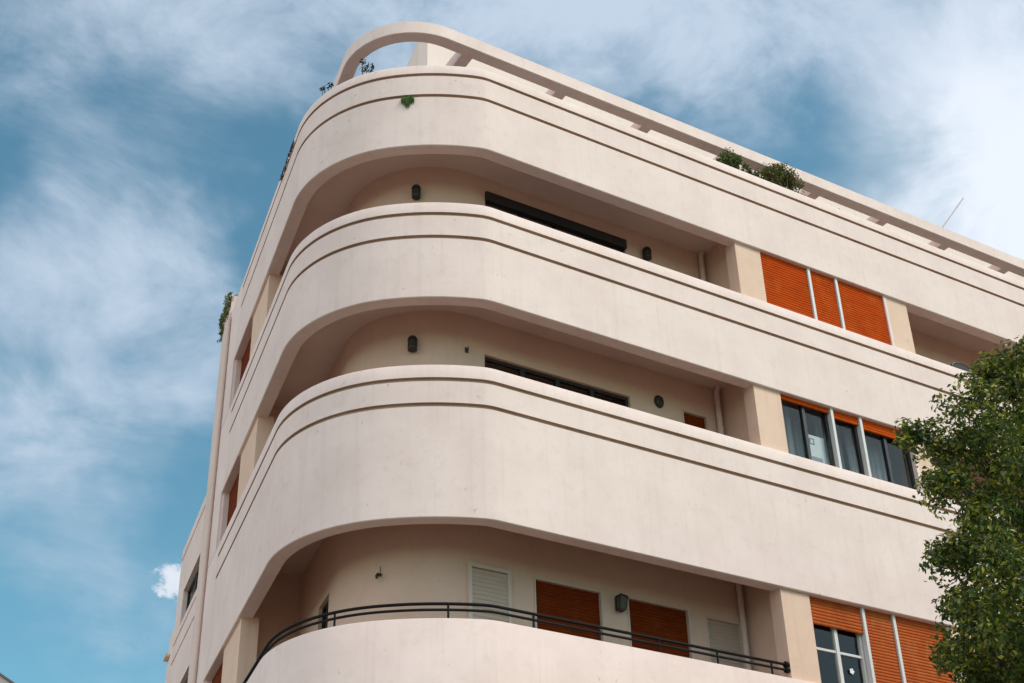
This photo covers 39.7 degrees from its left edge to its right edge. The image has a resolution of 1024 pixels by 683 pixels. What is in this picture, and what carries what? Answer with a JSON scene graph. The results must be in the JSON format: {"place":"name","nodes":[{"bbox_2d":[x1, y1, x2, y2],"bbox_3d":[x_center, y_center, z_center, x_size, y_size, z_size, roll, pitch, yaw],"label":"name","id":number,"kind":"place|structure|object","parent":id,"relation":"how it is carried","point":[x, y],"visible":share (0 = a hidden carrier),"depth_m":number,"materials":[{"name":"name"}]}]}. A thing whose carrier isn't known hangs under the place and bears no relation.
{"place":"outdoors","nodes":[
{"label":"outdoors","id":0,"kind":"place"},
{"bbox_2d":[0,673,13,682],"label":"white house","id":1,"kind":"structure","parent":0,"point":[4,679],"depth_m":44.37,"materials":[{"name":"paint"}]},
{"bbox_2d":[0,0,1023,682],"label":"sky","id":2,"kind":"structure","parent":0,"point":[145,145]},
{"bbox_2d":[951,362,970,372],"bbox_3d":[9.208,1.199,29.277,0.628,1.495,0.567,17,-36,-26],"label":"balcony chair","id":3,"kind":"object","parent":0,"point":[961,366],"visible":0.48,"depth_m":29.41,"materials":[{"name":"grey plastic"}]},
{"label":"pavement","id":4,"kind":"structure","parent":0,"visible":0},
{"bbox_2d":[188,21,1023,682],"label":"apartment building","id":5,"kind":"structure","parent":4,"relation":"on","point":[532,483],"depth_m":24.31,"materials":[{"name":"paint"}]},
{"bbox_2d":[212,662,222,682],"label":"window","id":6,"kind":"structure","parent":5,"relation":"in","point":[217,678],"depth_m":25.79,"materials":[{"name":"orange paint"}]},
{"bbox_2d":[217,292,237,342],"bbox_3d":[-6.481,-0.548,32.455,0.380,0.838,1.234,9,-34,-17],"label":"ivy","id":7,"kind":"object","parent":5,"relation":"attached to","point":[225,313],"visible":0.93,"depth_m":32.42,"materials":[{"name":"green plant"}]},
{"bbox_2d":[226,471,239,528],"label":"window","id":8,"kind":"structure","parent":5,"relation":"in","point":[233,495],"depth_m":27.88,"materials":[{"name":"brown wood"}]},
{"bbox_2d":[240,335,251,381],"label":"window","id":9,"kind":"structure","parent":5,"relation":"in","point":[245,359],"depth_m":29.58,"materials":[{"name":"brown wood"}]},
{"bbox_2d":[279,140,293,180],"bbox_3d":[-4.316,-3.448,27.203,0.049,0.239,1.232,10,-34,-18],"label":"dry creeper","id":10,"kind":"object","parent":5,"relation":"attached to","point":[284,168],"visible":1,"depth_m":27.20,"materials":[{"name":"green plant"}]},
{"bbox_2d":[321,599,328,628],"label":"window","id":11,"kind":"structure","parent":5,"relation":"in","point":[325,609],"depth_m":22.90,"materials":[{"name":"black metal"}]},
{"bbox_2d":[319,82,333,95],"bbox_3d":[-3.430,-4.507,26.148,0.285,0.760,0.132,10,-34,-18],"label":"roof sprig","id":12,"kind":"object","parent":5,"relation":"attached to","point":[323,88],"visible":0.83,"depth_m":26.25,"materials":[{"name":"green plant"}]},
{"bbox_2d":[359,59,373,74],"bbox_3d":[-2.647,-4.790,25.853,0.326,0.887,0.163,17,-36,-26],"label":"roof sprig","id":13,"kind":"object","parent":5,"relation":"attached to","point":[367,66],"visible":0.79,"depth_m":26.01,"materials":[{"name":"green plant"}]},
{"bbox_2d":[375,566,381,578],"bbox_3d":[-2.016,3.488,21.405,0.056,0.240,0.152,-15,-35,20],"label":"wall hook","id":14,"kind":"object","parent":5,"relation":"attached to","point":[377,575],"depth_m":21.36,"materials":[{"name":"metal"}]},
{"bbox_2d":[401,95,413,109],"bbox_3d":[-1.832,-4.183,24.888,0.240,0.349,0.089,-5,-32,5],"label":"grass tuft","id":15,"kind":"object","parent":5,"relation":"attached to","point":[406,101],"visible":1,"depth_m":24.88,"materials":[{"name":"green plant"}]},
{"bbox_2d":[407,335,417,352],"bbox_3d":[-1.642,0.031,23.393,0.172,0.280,0.178,17,-36,-26],"label":"wall lamp","id":16,"kind":"object","parent":5,"relation":"attached to","point":[412,340],"visible":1,"depth_m":23.33,"materials":[{"name":"metal"}]},
{"bbox_2d":[412,184,420,199],"bbox_3d":[-1.694,-2.646,25.070,0.172,0.280,0.179,17,-36,-26],"label":"wall lamp","id":17,"kind":"object","parent":5,"relation":"attached to","point":[416,191],"visible":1,"depth_m":25.01,"materials":[{"name":"metal"}]},
{"bbox_2d":[467,562,512,623],"bbox_3d":[-0.324,4.406,21.090,0.750,2.270,0.065,17,-36,-26],"label":"window","id":18,"kind":"structure","parent":5,"relation":"in","point":[486,586],"depth_m":21.47,"materials":[{"name":"beige paint"}]},
{"bbox_2d":[485,191,626,252],"bbox_3d":[0.837,-1.313,25.685,3.070,2.285,0.178,17,-36,-26],"label":"window","id":19,"kind":"structure","parent":5,"relation":"in","point":[522,210],"depth_m":26.14,"materials":[{"name":"black metal"}]},
{"bbox_2d":[485,357,628,407],"bbox_3d":[0.779,1.179,24.107,2.960,1.290,0.068,17,-36,-26],"label":"window","id":20,"kind":"structure","parent":5,"relation":"in","point":[521,370],"depth_m":24.38,"materials":[{"name":"black metal"}]},
{"bbox_2d":[533,577,604,641],"bbox_3d":[0.889,4.792,21.776,1.278,2.248,0.102,17,-36,-26],"label":"window","id":21,"kind":"structure","parent":5,"relation":"in","point":[551,598],"depth_m":22.20,"materials":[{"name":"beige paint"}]},
{"bbox_2d":[615,593,627,612],"bbox_3d":[1.746,4.170,22.615,0.178,0.278,0.178,17,-36,-26],"label":"wall lamp","id":22,"kind":"object","parent":5,"relation":"attached to","point":[621,602],"visible":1,"depth_m":22.58,"materials":[{"name":"metal"}]},
{"bbox_2d":[642,246,651,260],"bbox_3d":[2.568,-1.677,26.992,0.170,0.280,0.170,17,-36,-26],"label":"wall lamp","id":23,"kind":"object","parent":5,"relation":"attached to","point":[646,252],"visible":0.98,"depth_m":26.93,"materials":[{"name":"metal"}]},
{"bbox_2d":[654,395,663,407],"bbox_3d":[2.640,1.060,25.327,0.203,0.260,0.090,17,-36,-26],"label":"wall lamp","id":24,"kind":"object","parent":5,"relation":"attached to","point":[658,401],"visible":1,"depth_m":25.29,"materials":[{"name":"metal"}]},
{"bbox_2d":[627,596,693,658],"bbox_3d":[2.386,5.235,22.557,1.248,2.258,0.102,17,-36,-26],"label":"window","id":25,"kind":"structure","parent":5,"relation":"in","point":[645,617],"depth_m":22.98,"materials":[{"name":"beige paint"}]},
{"bbox_2d":[682,409,708,429],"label":"window","id":26,"kind":"structure","parent":5,"relation":"in","point":[690,418],"depth_m":25.70,"materials":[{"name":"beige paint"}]},
{"bbox_2d":[705,616,744,668],"bbox_3d":[3.532,5.597,23.139,0.758,2.208,0.102,17,-36,-26],"label":"window","id":27,"kind":"structure","parent":5,"relation":"in","point":[725,635],"depth_m":23.57,"materials":[{"name":"beige paint"}]},
{"bbox_2d":[716,147,765,179],"bbox_3d":[4.553,-3.447,28.534,1.236,0.904,0.532,17,-36,-26],"label":"roof bush","id":28,"kind":"object","parent":5,"relation":"on","point":[734,160],"visible":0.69,"depth_m":28.52,"materials":[{"name":"green plant"}]},
{"bbox_2d":[757,161,804,195],"bbox_3d":[5.591,-3.145,29.306,1.257,1.397,0.690,17,-36,-26],"label":"roof bush","id":29,"kind":"object","parent":5,"relation":"on","point":[774,174],"visible":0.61,"depth_m":29.32,"materials":[{"name":"green plant"}]},
{"bbox_2d":[760,253,813,318],"bbox_3d":[5.255,-1.076,27.242,1.170,1.287,0.030,17,-36,-26],"label":"roller shutter","id":30,"kind":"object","parent":5,"relation":"in","point":[786,284],"depth_m":27.23,"materials":[{"name":"orange wood"}]},
{"bbox_2d":[780,394,834,466],"bbox_3d":[5.303,1.623,25.600,1.170,1.318,0.133,17,-36,-26],"label":"window","id":31,"kind":"structure","parent":5,"relation":"in","point":[801,404],"depth_m":25.75,"materials":[{"name":"orange metal"}]},
{"bbox_2d":[808,434,826,463],"bbox_3d":[5.527,2.006,25.669,0.400,0.660,0.008,17,-36,-26],"label":"paper notice","id":32,"kind":"object","parent":5,"relation":"attached to","point":[817,448],"visible":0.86,"depth_m":25.71,"materials":[{"name":"white paper"}]},
{"bbox_2d":[810,271,840,327],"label":"window","id":33,"kind":"structure","parent":5,"relation":"in","point":[827,310],"depth_m":27.67,"materials":[{"name":"orange wood"}]},
{"bbox_2d":[809,597,868,682],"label":"window","id":34,"kind":"structure","parent":5,"relation":"in","point":[834,615],"depth_m":23.64,"materials":[{"name":"white paint"}]},
{"bbox_2d":[833,410,864,474],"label":"window","id":35,"kind":"structure","parent":5,"relation":"in","point":[839,416],"depth_m":26.22,"materials":[{"name":"orange metal"}]},
{"bbox_2d":[837,281,890,344],"bbox_3d":[6.960,-0.567,28.128,1.225,1.287,0.030,17,-36,-26],"label":"roller shutter","id":36,"kind":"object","parent":5,"relation":"in","point":[863,311],"depth_m":28.12,"materials":[{"name":"orange wood"}]},
{"bbox_2d":[864,609,901,682],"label":"roller shutter","id":37,"kind":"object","parent":5,"relation":"in","point":[879,626],"depth_m":23.94,"materials":[{"name":"orange wood"}]},
{"bbox_2d":[862,419,916,489],"bbox_3d":[7.008,2.131,26.486,1.225,1.318,0.133,17,-36,-26],"label":"window","id":38,"kind":"structure","parent":5,"relation":"in","point":[884,432],"depth_m":26.58,"materials":[{"name":"orange metal"}]},
{"bbox_2d":[895,616,954,682],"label":"roller shutter","id":39,"kind":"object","parent":5,"relation":"in","point":[914,636],"depth_m":24.36,"materials":[{"name":"orange wood"}]},
{"bbox_2d":[942,198,963,226],"bbox_3d":[10.359,-2.814,33.953,1.855,2.275,0.032,17,-36,-26],"label":"antenna pole","id":40,"kind":"object","parent":5,"relation":"on","point":[952,212],"visible":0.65,"depth_m":34.37,"materials":[{"name":"white metal"}]},
{"bbox_2d":[891,335,1023,682],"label":"street tree","id":41,"kind":"object","parent":4,"relation":"on","point":[992,433],"visible":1,"depth_m":16.44,"materials":[{"name":"green plant"}]},
{"label":"ground","id":42,"kind":"structure","parent":0,"visible":0},
{"bbox_2d":[163,496,205,682],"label":"apartment wing","id":43,"kind":"structure","parent":42,"relation":"on","point":[176,658],"depth_m":31.22,"materials":[{"name":"beige paint"}]},
{"bbox_2d":[186,568,198,610],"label":"window","id":44,"kind":"structure","parent":43,"relation":"in","point":[193,587],"depth_m":31.34,"materials":[{"name":"grey glass"}]}
]}

